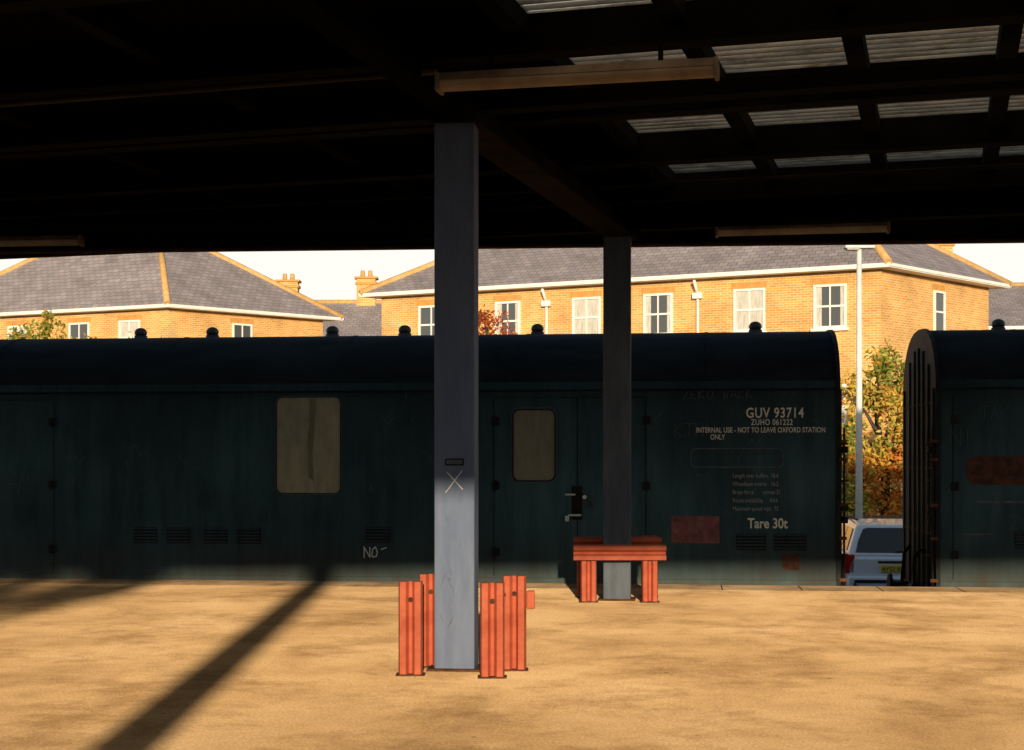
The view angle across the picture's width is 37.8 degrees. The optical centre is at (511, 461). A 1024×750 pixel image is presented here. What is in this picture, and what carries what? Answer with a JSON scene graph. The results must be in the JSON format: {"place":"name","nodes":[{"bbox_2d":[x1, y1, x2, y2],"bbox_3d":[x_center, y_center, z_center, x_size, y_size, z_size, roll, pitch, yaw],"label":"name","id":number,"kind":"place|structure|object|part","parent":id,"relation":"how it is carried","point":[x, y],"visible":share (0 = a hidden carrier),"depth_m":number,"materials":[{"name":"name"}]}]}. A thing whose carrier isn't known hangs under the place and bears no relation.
{"place":"outdoors","nodes":[
{"label":"outdoors","id":0,"kind":"place"},
{"bbox_2d":[0,243,1023,299],"label":"sky","id":1,"kind":"structure","parent":0,"point":[324,275],"materials":[{"name":"white"}]},
{"bbox_2d":[845,515,902,518],"bbox_3d":[8.862,1.820,33.380,13.740,1.360,0.140,0,0,-2],"label":"wooden fence","id":2,"kind":"object","parent":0,"point":[882,517],"visible":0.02,"depth_m":33.29,"materials":[{"name":"brown wood"}]},
{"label":"railway track","id":3,"kind":"structure","parent":0,"visible":0},
{"bbox_2d":[0,321,858,585],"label":"railway van","id":4,"kind":"object","parent":3,"relation":"on","point":[212,455],"visible":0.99,"depth_m":18.73,"materials":[{"name":"blue paint"}]},
{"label":"side window frame","id":5,"kind":"part","parent":4,"relation":"part of","materials":[{"name":"rubber"}]},
{"label":"side window glass","id":6,"kind":"part","parent":4,"relation":"part of","materials":[{"name":"brown glass"}]},
{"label":"door window frame","id":7,"kind":"part","parent":4,"relation":"part of","materials":[{"name":"rubber"}]},
{"label":"door window glass","id":8,"kind":"part","parent":4,"relation":"part of","materials":[{"name":"brown glass"}]},
{"bbox_2d":[887,319,1023,587],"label":"railway van","id":9,"kind":"object","parent":3,"relation":"on","point":[963,458],"visible":0.86,"depth_m":17.90,"materials":[{"name":"blue paint"}]},
{"label":"ground","id":10,"kind":"structure","parent":0,"visible":0},
{"bbox_2d":[6,309,96,338],"bbox_3d":[-15.557,-1.313,50.073,4.067,7.639,2.293,0,0,-20],"label":"tree","id":11,"kind":"object","parent":10,"relation":"on","point":[47,326],"visible":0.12,"depth_m":49.83,"materials":[{"name":"green plant"}]},
{"bbox_2d":[0,308,322,338],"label":"walls","id":12,"kind":"structure","parent":10,"relation":"on","point":[169,323],"depth_m":58.03,"materials":[{"name":"yellow brick"}]},
{"bbox_2d":[7,320,28,325],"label":"lintel","id":13,"kind":"structure","parent":12,"relation":"attached to","point":[17,322],"depth_m":59.64,"materials":[{"name":"brick"}]},
{"bbox_2d":[67,317,90,322],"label":"lintel","id":14,"kind":"structure","parent":12,"relation":"attached to","point":[79,320],"depth_m":58.34,"materials":[{"name":"brick"}]},
{"bbox_2d":[117,314,141,320],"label":"lintel","id":15,"kind":"structure","parent":12,"relation":"attached to","point":[132,317],"depth_m":57.32,"materials":[{"name":"brick"}]},
{"bbox_2d":[0,306,342,321],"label":"soffit","id":16,"kind":"structure","parent":12,"relation":"on","point":[127,309],"depth_m":58.15,"materials":[{"name":"white paint"}]},
{"bbox_2d":[0,304,343,319],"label":"gutter fascia","id":17,"kind":"structure","parent":16,"relation":"on","point":[171,305],"depth_m":58.01,"materials":[{"name":"white paint"}]},
{"bbox_2d":[0,252,337,316],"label":"roof","id":18,"kind":"structure","parent":17,"relation":"on","point":[206,279],"depth_m":59.30,"materials":[{"name":"tile"}]},
{"bbox_2d":[0,258,36,275],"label":"ridge tiles","id":19,"kind":"object","parent":18,"relation":"attached to","point":[15,266],"visible":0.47,"depth_m":61.78,"materials":[{"name":"orange tile"}]},
{"bbox_2d":[158,253,170,304],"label":"ridge tiles","id":20,"kind":"object","parent":18,"relation":"attached to","point":[164,281],"visible":0.65,"depth_m":57.33,"materials":[{"name":"orange tile"}]},
{"bbox_2d":[209,252,343,318],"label":"ridge tiles","id":21,"kind":"object","parent":18,"relation":"attached to","point":[270,280],"visible":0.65,"depth_m":61.18,"materials":[{"name":"orange tile"}]},
{"bbox_2d":[230,318,253,324],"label":"lintel","id":22,"kind":"structure","parent":12,"relation":"attached to","point":[241,321],"depth_m":58.78,"materials":[{"name":"brick"}]},
{"bbox_2d":[478,304,517,334],"bbox_3d":[-0.609,-1.060,43.954,2.188,7.134,1.968,0,0,36],"label":"tree","id":23,"kind":"object","parent":10,"relation":"on","point":[483,318],"visible":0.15,"depth_m":43.97,"materials":[{"name":"red plant"}]},
{"bbox_2d":[0,578,1023,749],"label":"station platform","id":24,"kind":"structure","parent":10,"relation":"on","point":[113,664],"depth_m":10.62,"materials":[{"name":"concrete"}]},
{"bbox_2d":[426,663,479,671],"bbox_3d":[-0.400,1.488,10.800,0.390,0.016,0.340,0,0,6],"label":"base plate","id":25,"kind":"object","parent":24,"relation":"on","point":[432,668],"visible":0.34,"depth_m":10.64,"materials":[{"name":"brown metal"}]},
{"bbox_2d":[434,122,477,668],"bbox_3d":[-0.400,-0.460,10.800,0.290,3.920,0.240,0,0,6],"label":"shaft","id":26,"kind":"object","parent":25,"relation":"on","point":[456,316],"visible":0.94,"depth_m":10.68,"materials":[{"name":"grey paint"}]},
{"bbox_2d":[440,517,454,628],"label":"paint scratches","id":27,"kind":"object","parent":26,"relation":"attached to","point":[453,592],"visible":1,"depth_m":10.68,"materials":[{"name":"grey paint"}]},
{"bbox_2d":[446,460,461,463],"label":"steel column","id":28,"kind":"structure","parent":26,"relation":"attached to","point":[453,461],"depth_m":10.67,"materials":[{"name":"metal"}]},
{"bbox_2d":[445,458,463,464],"bbox_3d":[-0.410,0.005,10.676,0.135,0.050,0.007,0,0,6],"label":"label plate","id":29,"kind":"object","parent":26,"relation":"attached to","point":[462,459],"visible":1,"depth_m":10.67,"materials":[{"name":"black metal"}]},
{"bbox_2d":[446,471,462,491],"bbox_3d":[-0.413,0.145,10.678,0.130,0.160,0.003,0,0,5],"label":"chalk cross","id":30,"kind":"object","parent":26,"relation":"attached to","point":[454,481],"visible":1,"depth_m":10.68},
{"bbox_2d":[0,0,1023,258],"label":"station canopy","id":31,"kind":"object","parent":26,"relation":"on","point":[146,126],"visible":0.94,"depth_m":12.16,"materials":[{"name":"metal"}]},
{"bbox_2d":[0,218,84,246],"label":"fluorescent light","id":32,"kind":"object","parent":31,"relation":"hanging from","point":[48,240],"visible":0.98,"depth_m":16.90,"materials":[{"name":"metal"}]},
{"bbox_2d":[435,29,719,95],"bbox_3d":[0.400,-2.530,9.450,1.800,0.320,0.160,0,0,12],"label":"fluorescent light","id":33,"kind":"object","parent":31,"relation":"hanging from","point":[659,69],"visible":1,"depth_m":9.39,"materials":[{"name":"metal"}]},
{"bbox_2d":[715,203,889,237],"bbox_3d":[3.050,-2.540,15.750,1.800,0.320,0.160,0,0,10],"label":"fluorescent light","id":34,"kind":"object","parent":31,"relation":"hanging from","point":[868,227],"visible":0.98,"depth_m":15.69,"materials":[{"name":"metal"}]},
{"bbox_2d":[396,574,534,678],"bbox_3d":[-0.331,1.158,10.596,0.898,0.676,0.592,0,0,14],"label":"column guard","id":35,"kind":"object","parent":24,"relation":"on","point":[502,627],"visible":0.94,"depth_m":10.45,"materials":[{"name":"red paint"}]},
{"bbox_2d":[598,596,635,600],"bbox_3d":[1.140,1.488,16.200,0.395,0.016,0.340,0,0,6],"label":"base plate","id":36,"kind":"object","parent":24,"relation":"on","point":[602,599],"visible":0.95,"depth_m":16.04,"materials":[{"name":"brown metal"}]},
{"bbox_2d":[603,236,630,598],"bbox_3d":[1.140,-0.460,16.200,0.295,3.920,0.240,0,0,6],"label":"shaft","id":37,"kind":"object","parent":36,"relation":"on","point":[616,398],"visible":0.96,"depth_m":16.08,"materials":[{"name":"paint"}]},
{"bbox_2d":[573,535,665,602],"bbox_3d":[1.145,1.158,16.170,0.990,0.676,0.760,0,0,0],"label":"column guard","id":38,"kind":"object","parent":24,"relation":"on","point":[648,552],"visible":0.98,"depth_m":15.85,"materials":[{"name":"red paint"}]},
{"bbox_2d":[382,269,988,514],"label":"walls","id":39,"kind":"structure","parent":10,"relation":"on","point":[897,308],"depth_m":47.07,"materials":[{"name":"yellow brick"}]},
{"bbox_2d":[417,299,433,305],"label":"lintel","id":40,"kind":"structure","parent":39,"relation":"attached to","point":[427,302],"depth_m":51.98,"materials":[{"name":"brick"}]},
{"bbox_2d":[493,295,521,301],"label":"lintel","id":41,"kind":"structure","parent":39,"relation":"attached to","point":[503,298],"depth_m":50.59,"materials":[{"name":"brick"}]},
{"bbox_2d":[541,288,550,333],"bbox_3d":[1.077,-1.614,49.708,0.320,8.227,0.426,0,0,26],"label":"downpipe","id":42,"kind":"object","parent":39,"relation":"attached to","point":[545,303],"visible":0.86,"depth_m":49.80,"materials":[{"name":"white paint"}]},
{"bbox_2d":[570,290,601,297],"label":"lintel","id":43,"kind":"structure","parent":39,"relation":"attached to","point":[596,293],"depth_m":49.28,"materials":[{"name":"brick"}]},
{"bbox_2d":[641,286,674,293],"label":"lintel","id":44,"kind":"structure","parent":39,"relation":"attached to","point":[667,289],"depth_m":48.16,"materials":[{"name":"brick"}]},
{"bbox_2d":[360,266,1009,298],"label":"soffit","id":45,"kind":"structure","parent":39,"relation":"on","point":[936,276],"depth_m":47.59,"materials":[{"name":"white paint"}]},
{"bbox_2d":[359,262,1009,295],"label":"gutter fascia","id":46,"kind":"structure","parent":45,"relation":"on","point":[734,273],"depth_m":47.39,"materials":[{"name":"white paint"}]},
{"bbox_2d":[366,244,1005,292],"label":"roof","id":47,"kind":"structure","parent":46,"relation":"on","point":[515,266],"depth_m":48.68,"materials":[{"name":"tile"}]},
{"bbox_2d":[359,261,433,295],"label":"ridge tiles","id":48,"kind":"object","parent":47,"relation":"attached to","point":[395,278],"visible":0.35,"depth_m":52.85,"materials":[{"name":"orange tile"}]},
{"bbox_2d":[874,245,892,264],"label":"ridge tiles","id":49,"kind":"object","parent":47,"relation":"attached to","point":[883,254],"visible":0.35,"depth_m":44.80,"materials":[{"name":"orange tile"}]},
{"bbox_2d":[936,244,954,251],"bbox_3d":[14.900,-7.335,52.200,1.000,1.670,0.800,0,0,0],"label":"chimney","id":50,"kind":"object","parent":47,"relation":"on","point":[949,247],"visible":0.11,"depth_m":51.90,"materials":[{"name":"yellow brick"}]},
{"bbox_2d":[927,244,1011,286],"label":"ridge tiles","id":51,"kind":"object","parent":47,"relation":"attached to","point":[972,264],"visible":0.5,"depth_m":49.60,"materials":[{"name":"orange tile"}]},
{"bbox_2d":[692,280,702,332],"bbox_3d":[5.824,-1.614,47.350,0.320,8.227,0.426,0,0,26],"label":"downpipe","id":52,"kind":"object","parent":39,"relation":"attached to","point":[697,295],"visible":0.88,"depth_m":47.45,"materials":[{"name":"white paint"}]},
{"bbox_2d":[731,281,766,289],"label":"lintel","id":53,"kind":"structure","parent":39,"relation":"attached to","point":[743,285],"depth_m":46.81,"materials":[{"name":"brick"}]},
{"bbox_2d":[811,277,847,284],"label":"lintel","id":54,"kind":"structure","parent":39,"relation":"attached to","point":[837,280],"depth_m":45.66,"materials":[{"name":"brick"}]},
{"bbox_2d":[810,327,848,331],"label":"sill","id":55,"kind":"structure","parent":39,"relation":"attached to","point":[835,329],"depth_m":45.53,"materials":[{"name":"white paint"}]},
{"bbox_2d":[813,283,846,328],"bbox_3d":[9.707,-4.730,45.659,1.020,1.340,0.061,0,0,26],"label":"window","id":56,"kind":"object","parent":55,"relation":"on","point":[830,305],"visible":1,"depth_m":45.64,"materials":[{"name":"white paint"}]},
{"bbox_2d":[816,286,843,325],"bbox_3d":[9.714,-4.730,45.673,0.880,1.200,0.003,0,0,26],"label":"curtain","id":57,"kind":"object","parent":56,"relation":"attached to","point":[818,303],"visible":1,"depth_m":45.80,"materials":[{"name":"beige fabric"}]},
{"bbox_2d":[822,286,839,325],"bbox_3d":[9.716,-4.730,45.678,0.890,1.210,0.009,0,0,26],"label":"glass","id":58,"kind":"object","parent":56,"relation":"attached to","point":[835,300],"visible":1,"depth_m":45.64,"materials":[{"name":"grey glass"}]},
{"bbox_2d":[840,377,847,383],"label":"lintel","id":59,"kind":"structure","parent":39,"relation":"attached to","point":[843,379],"depth_m":45.49,"materials":[{"name":"brick"}]},
{"bbox_2d":[932,283,944,291],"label":"lintel","id":60,"kind":"structure","parent":39,"relation":"attached to","point":[938,287],"depth_m":47.46,"materials":[{"name":"brick"}]},
{"bbox_2d":[843,245,874,518],"bbox_3d":[6.960,-0.910,30.000,0.600,6.820,0.240,0,0,0],"label":"street lamp","id":61,"kind":"object","parent":10,"relation":"on","point":[859,475],"visible":0.83,"depth_m":29.95,"materials":[{"name":"white metal"}]},
{"bbox_2d":[842,425,884,514],"bbox_3d":[8.021,0.805,36.790,2.297,3.404,1.652,0,0,0],"label":"shrub","id":62,"kind":"object","parent":10,"relation":"on","point":[869,474],"visible":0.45,"depth_m":36.78,"materials":[{"name":"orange plant"}]},
{"bbox_2d":[842,515,902,586],"bbox_3d":[6.564,1.740,27.062,2.160,1.520,4.305,0,0,4],"label":"parked car","id":63,"kind":"object","parent":10,"relation":"on","point":[874,549],"visible":0.41,"depth_m":25.14,"materials":[{"name":"white paint"}]},
{"bbox_3d":[5.769,1.327,25.747,0.128,0.383,0.600,0,0,4],"label":"rear side window","id":64,"kind":"part","parent":63,"relation":"part of","materials":[{"name":"orange glass"}]},
{"bbox_3d":[6.434,1.329,25.201,1.304,0.406,0.203,0,0,4],"label":"rear window","id":65,"kind":"part","parent":63,"relation":"part of","materials":[{"name":"black glass"}]},
{"bbox_2d":[841,338,904,515],"bbox_3d":[9.585,-0.336,37.954,4.446,5.676,2.741,0,0,0],"label":"tree","id":66,"kind":"object","parent":10,"relation":"on","point":[887,457],"visible":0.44,"depth_m":37.75,"materials":[{"name":"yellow plant"}]},
{"bbox_3d":[-2.809,-4.014,51.843,1.160,0.087,0.120,0,0,26],"label":"sill","id":67,"kind":"object","parent":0,"visible":0},
{"bbox_2d":[418,305,433,334],"bbox_3d":[-2.795,-4.730,51.870,1.000,1.340,0.060,0,0,26],"label":"frame","id":68,"kind":"object","parent":67,"relation":"on","point":[419,319],"visible":0.51,"depth_m":52.03,"materials":[{"name":"white paint"}]},
{"bbox_2d":[421,307,433,334],"bbox_3d":[-2.786,-4.730,51.890,0.870,1.210,0.008,0,0,26],"label":"glass","id":69,"kind":"object","parent":68,"relation":"attached to","point":[425,317],"visible":0.43,"depth_m":51.96,"materials":[{"name":"grey glass"}]},
{"bbox_3d":[-0.158,-4.014,50.526,1.110,0.087,0.120,0,0,26],"label":"sill","id":70,"kind":"object","parent":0,"visible":0},
{"bbox_2d":[495,301,520,333],"bbox_3d":[-0.144,-4.730,50.553,0.950,1.340,0.060,0,0,26],"label":"frame","id":71,"kind":"object","parent":70,"relation":"on","point":[519,315],"visible":0.51,"depth_m":50.41,"materials":[{"name":"white paint"}]},
{"bbox_2d":[497,303,517,334],"bbox_3d":[-0.138,-4.730,50.567,0.810,1.200,0.003,0,0,26],"label":"curtain","id":72,"kind":"object","parent":71,"relation":"attached to","point":[499,307],"visible":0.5,"depth_m":50.67,"materials":[{"name":"white fabric"}]},
{"bbox_2d":[502,303,514,333],"bbox_3d":[-0.135,-4.730,50.573,0.820,1.210,0.008,0,0,26],"label":"glass","id":73,"kind":"object","parent":71,"relation":"attached to","point":[511,308],"visible":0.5,"depth_m":50.53,"materials":[{"name":"grey glass"}]},
{"bbox_3d":[2.439,-4.014,49.236,1.180,0.087,0.120,0,0,26],"label":"sill","id":74,"kind":"object","parent":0,"visible":0},
{"bbox_2d":[572,296,600,333],"bbox_3d":[2.453,-4.730,49.263,1.020,1.340,0.060,0,0,26],"label":"frame","id":75,"kind":"object","parent":74,"relation":"on","point":[599,312],"visible":0.7,"depth_m":49.23,"materials":[{"name":"white paint"}]},
{"bbox_2d":[574,299,597,333],"bbox_3d":[2.460,-4.730,49.276,0.880,1.200,0.003,0,0,26],"label":"curtain","id":76,"kind":"object","parent":75,"relation":"attached to","point":[580,311],"visible":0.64,"depth_m":49.29,"materials":[{"name":"white fabric"}]},
{"bbox_3d":[4.687,-4.014,48.119,1.160,0.087,0.120,0,0,26],"label":"sill","id":77,"kind":"object","parent":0,"visible":0},
{"bbox_2d":[643,293,672,332],"bbox_3d":[4.701,-4.730,48.146,1.000,1.340,0.060,0,0,26],"label":"window","id":78,"kind":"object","parent":77,"relation":"on","point":[658,313],"visible":0.84,"depth_m":48.12,"materials":[{"name":"white paint"}]},
{"bbox_2d":[646,295,669,332],"bbox_3d":[4.707,-4.730,48.160,0.860,1.200,0.008,0,0,26],"label":"curtain","id":79,"kind":"object","parent":78,"relation":"attached to","point":[648,311],"visible":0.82,"depth_m":48.28,"materials":[{"name":"beige fabric"}]},
{"bbox_2d":[651,295,666,332],"bbox_3d":[4.710,-4.730,48.166,0.870,1.210,0.008,0,0,26],"label":"glass","id":80,"kind":"object","parent":78,"relation":"attached to","point":[662,309],"visible":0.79,"depth_m":48.13,"materials":[{"name":"grey glass"}]},
{"bbox_3d":[7.410,-4.014,46.766,1.180,0.087,0.120,0,0,26],"label":"sill","id":81,"kind":"object","parent":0,"visible":0},
{"bbox_2d":[733,288,764,331],"bbox_3d":[7.423,-4.730,46.793,1.020,1.340,0.060,0,0,26],"label":"window","id":82,"kind":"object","parent":81,"relation":"on","point":[737,310],"visible":0.95,"depth_m":46.80,"materials":[{"name":"white paint"}]},
{"bbox_2d":[736,290,762,329],"bbox_3d":[7.430,-4.730,46.807,0.880,1.200,0.003,0,0,26],"label":"curtain","id":83,"kind":"object","parent":82,"relation":"attached to","point":[742,302],"visible":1,"depth_m":46.83,"materials":[{"name":"beige fabric"}]},
{"bbox_3d":[9.693,-0.954,45.632,1.180,0.087,0.120,0,0,26],"label":"sill","id":84,"kind":"object","parent":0,"visible":0},
{"bbox_2d":[842,384,846,426],"bbox_3d":[9.707,-1.670,45.659,1.020,1.340,0.061,0,0,26],"label":"frame","id":85,"kind":"object","parent":84,"relation":"on","point":[845,412],"visible":0.12,"depth_m":45.42,"materials":[{"name":"white paint"}]},
{"bbox_3d":[13.592,-4.014,47.458,0.120,0.087,0.860,0,0,44],"label":"sill","id":86,"kind":"object","parent":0,"visible":0},
{"bbox_2d":[933,290,945,329],"bbox_3d":[13.571,-4.730,47.479,0.060,1.340,0.700,0,0,44],"label":"frame","id":87,"kind":"object","parent":86,"relation":"on","point":[943,312],"visible":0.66,"depth_m":47.41,"materials":[{"name":"white paint"}]},
{"bbox_2d":[936,293,942,329],"bbox_3d":[13.555,-4.730,47.495,0.010,1.210,0.570,0,0,44],"label":"glass","id":88,"kind":"object","parent":87,"relation":"attached to","point":[939,307],"visible":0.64,"depth_m":47.51,"materials":[{"name":"grey glass"}]},
{"bbox_3d":[-14.666,-4.014,57.291,1.160,0.087,0.120,0,0,24],"label":"sill","id":89,"kind":"object","parent":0,"visible":0},
{"bbox_2d":[119,320,140,337],"bbox_3d":[-14.654,-4.730,57.319,1.000,1.340,0.060,0,0,24],"label":"frame","id":90,"kind":"object","parent":89,"relation":"on","point":[138,321],"visible":0.44,"depth_m":57.29,"materials":[{"name":"white paint"}]},
{"bbox_2d":[121,322,137,336],"bbox_3d":[-14.647,-4.730,57.333,0.860,1.200,0.007,0,0,24],"label":"curtain","id":91,"kind":"object","parent":90,"relation":"attached to","point":[125,328],"visible":0.5,"depth_m":57.36,"materials":[{"name":"white fabric"}]},
{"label":"sill","id":92,"kind":"object","parent":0,"visible":0},
{"bbox_2d":[69,322,89,338],"bbox_3d":[-16.875,-4.730,58.328,1.000,1.340,0.060,0,0,24],"label":"frame","id":93,"kind":"object","parent":92,"relation":"on","point":[88,328],"visible":0.34,"depth_m":58.32,"materials":[{"name":"white paint"}]},
{"bbox_2d":[71,324,86,338],"bbox_3d":[-16.866,-4.730,58.349,0.870,1.210,0.009,0,0,25],"label":"glass","id":94,"kind":"object","parent":93,"relation":"attached to","point":[74,330],"visible":0.36,"depth_m":58.32,"materials":[{"name":"grey glass"}]},
{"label":"sill","id":95,"kind":"object","parent":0,"visible":0},
{"bbox_2d":[8,325,26,335],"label":"frame","id":96,"kind":"object","parent":95,"relation":"on","point":[9,327],"visible":0.19,"depth_m":59.68,"materials":[{"name":"white paint"}]},
{"bbox_2d":[10,327,25,335],"bbox_3d":[-19.682,-5.064,59.621,0.860,0.533,0.007,0,0,24],"label":"curtain","id":97,"kind":"object","parent":96,"relation":"attached to","point":[19,329],"visible":0.21,"depth_m":59.59,"materials":[{"name":"white fabric"}]},
{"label":"sill","id":98,"kind":"object","parent":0,"visible":0},
{"bbox_2d":[232,323,252,336],"bbox_3d":[-10.591,-4.730,58.766,0.900,1.340,0.060,0,0,-42],"label":"frame","id":99,"kind":"object","parent":98,"relation":"on","point":[251,329],"visible":0.34,"depth_m":58.75,"materials":[{"name":"white paint"}]},
{"bbox_2d":[234,325,249,336],"bbox_3d":[-10.605,-4.730,58.783,0.770,1.210,0.008,0,0,-42],"label":"glass","id":100,"kind":"object","parent":99,"relation":"attached to","point":[238,331],"visible":0.36,"depth_m":58.76,"materials":[{"name":"grey glass"}]},
{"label":"soffit","id":101,"kind":"object","parent":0,"visible":0},
{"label":"gutter fascia","id":102,"kind":"object","parent":101,"relation":"on","visible":0},
{"bbox_2d":[321,303,381,335],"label":"roof","id":103,"kind":"structure","parent":102,"relation":"on","point":[362,320],"depth_m":70.44,"materials":[{"name":"tile"}]},
{"bbox_2d":[275,274,301,291],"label":"chimney","id":104,"kind":"object","parent":103,"relation":"on","point":[292,282],"visible":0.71,"depth_m":71.70,"materials":[{"name":"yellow brick"}]},
{"bbox_2d":[315,300,381,302],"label":"ridge tiles","id":105,"kind":"object","parent":103,"relation":"attached to","point":[341,301],"depth_m":71.89,"materials":[{"name":"orange tile"}]},
{"bbox_2d":[354,270,378,305],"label":"chimney","id":106,"kind":"object","parent":103,"relation":"on","point":[364,281],"visible":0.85,"depth_m":71.70,"materials":[{"name":"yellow brick"}]},
{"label":"soffit","id":107,"kind":"object","parent":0,"visible":0},
{"bbox_2d":[989,326,1023,328],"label":"gutter fascia","id":108,"kind":"structure","parent":107,"relation":"on","point":[1010,327],"depth_m":61.13,"materials":[{"name":"white paint"}]},
{"bbox_2d":[989,286,1023,325],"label":"roof","id":109,"kind":"structure","parent":108,"relation":"on","point":[1006,306],"depth_m":63.28,"materials":[{"name":"tile"}]},
{"bbox_2d":[1011,282,1023,285],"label":"ridge tiles","id":110,"kind":"object","parent":109,"relation":"attached to","point":[1018,284],"depth_m":65.35,"materials":[{"name":"orange tile"}]}
]}

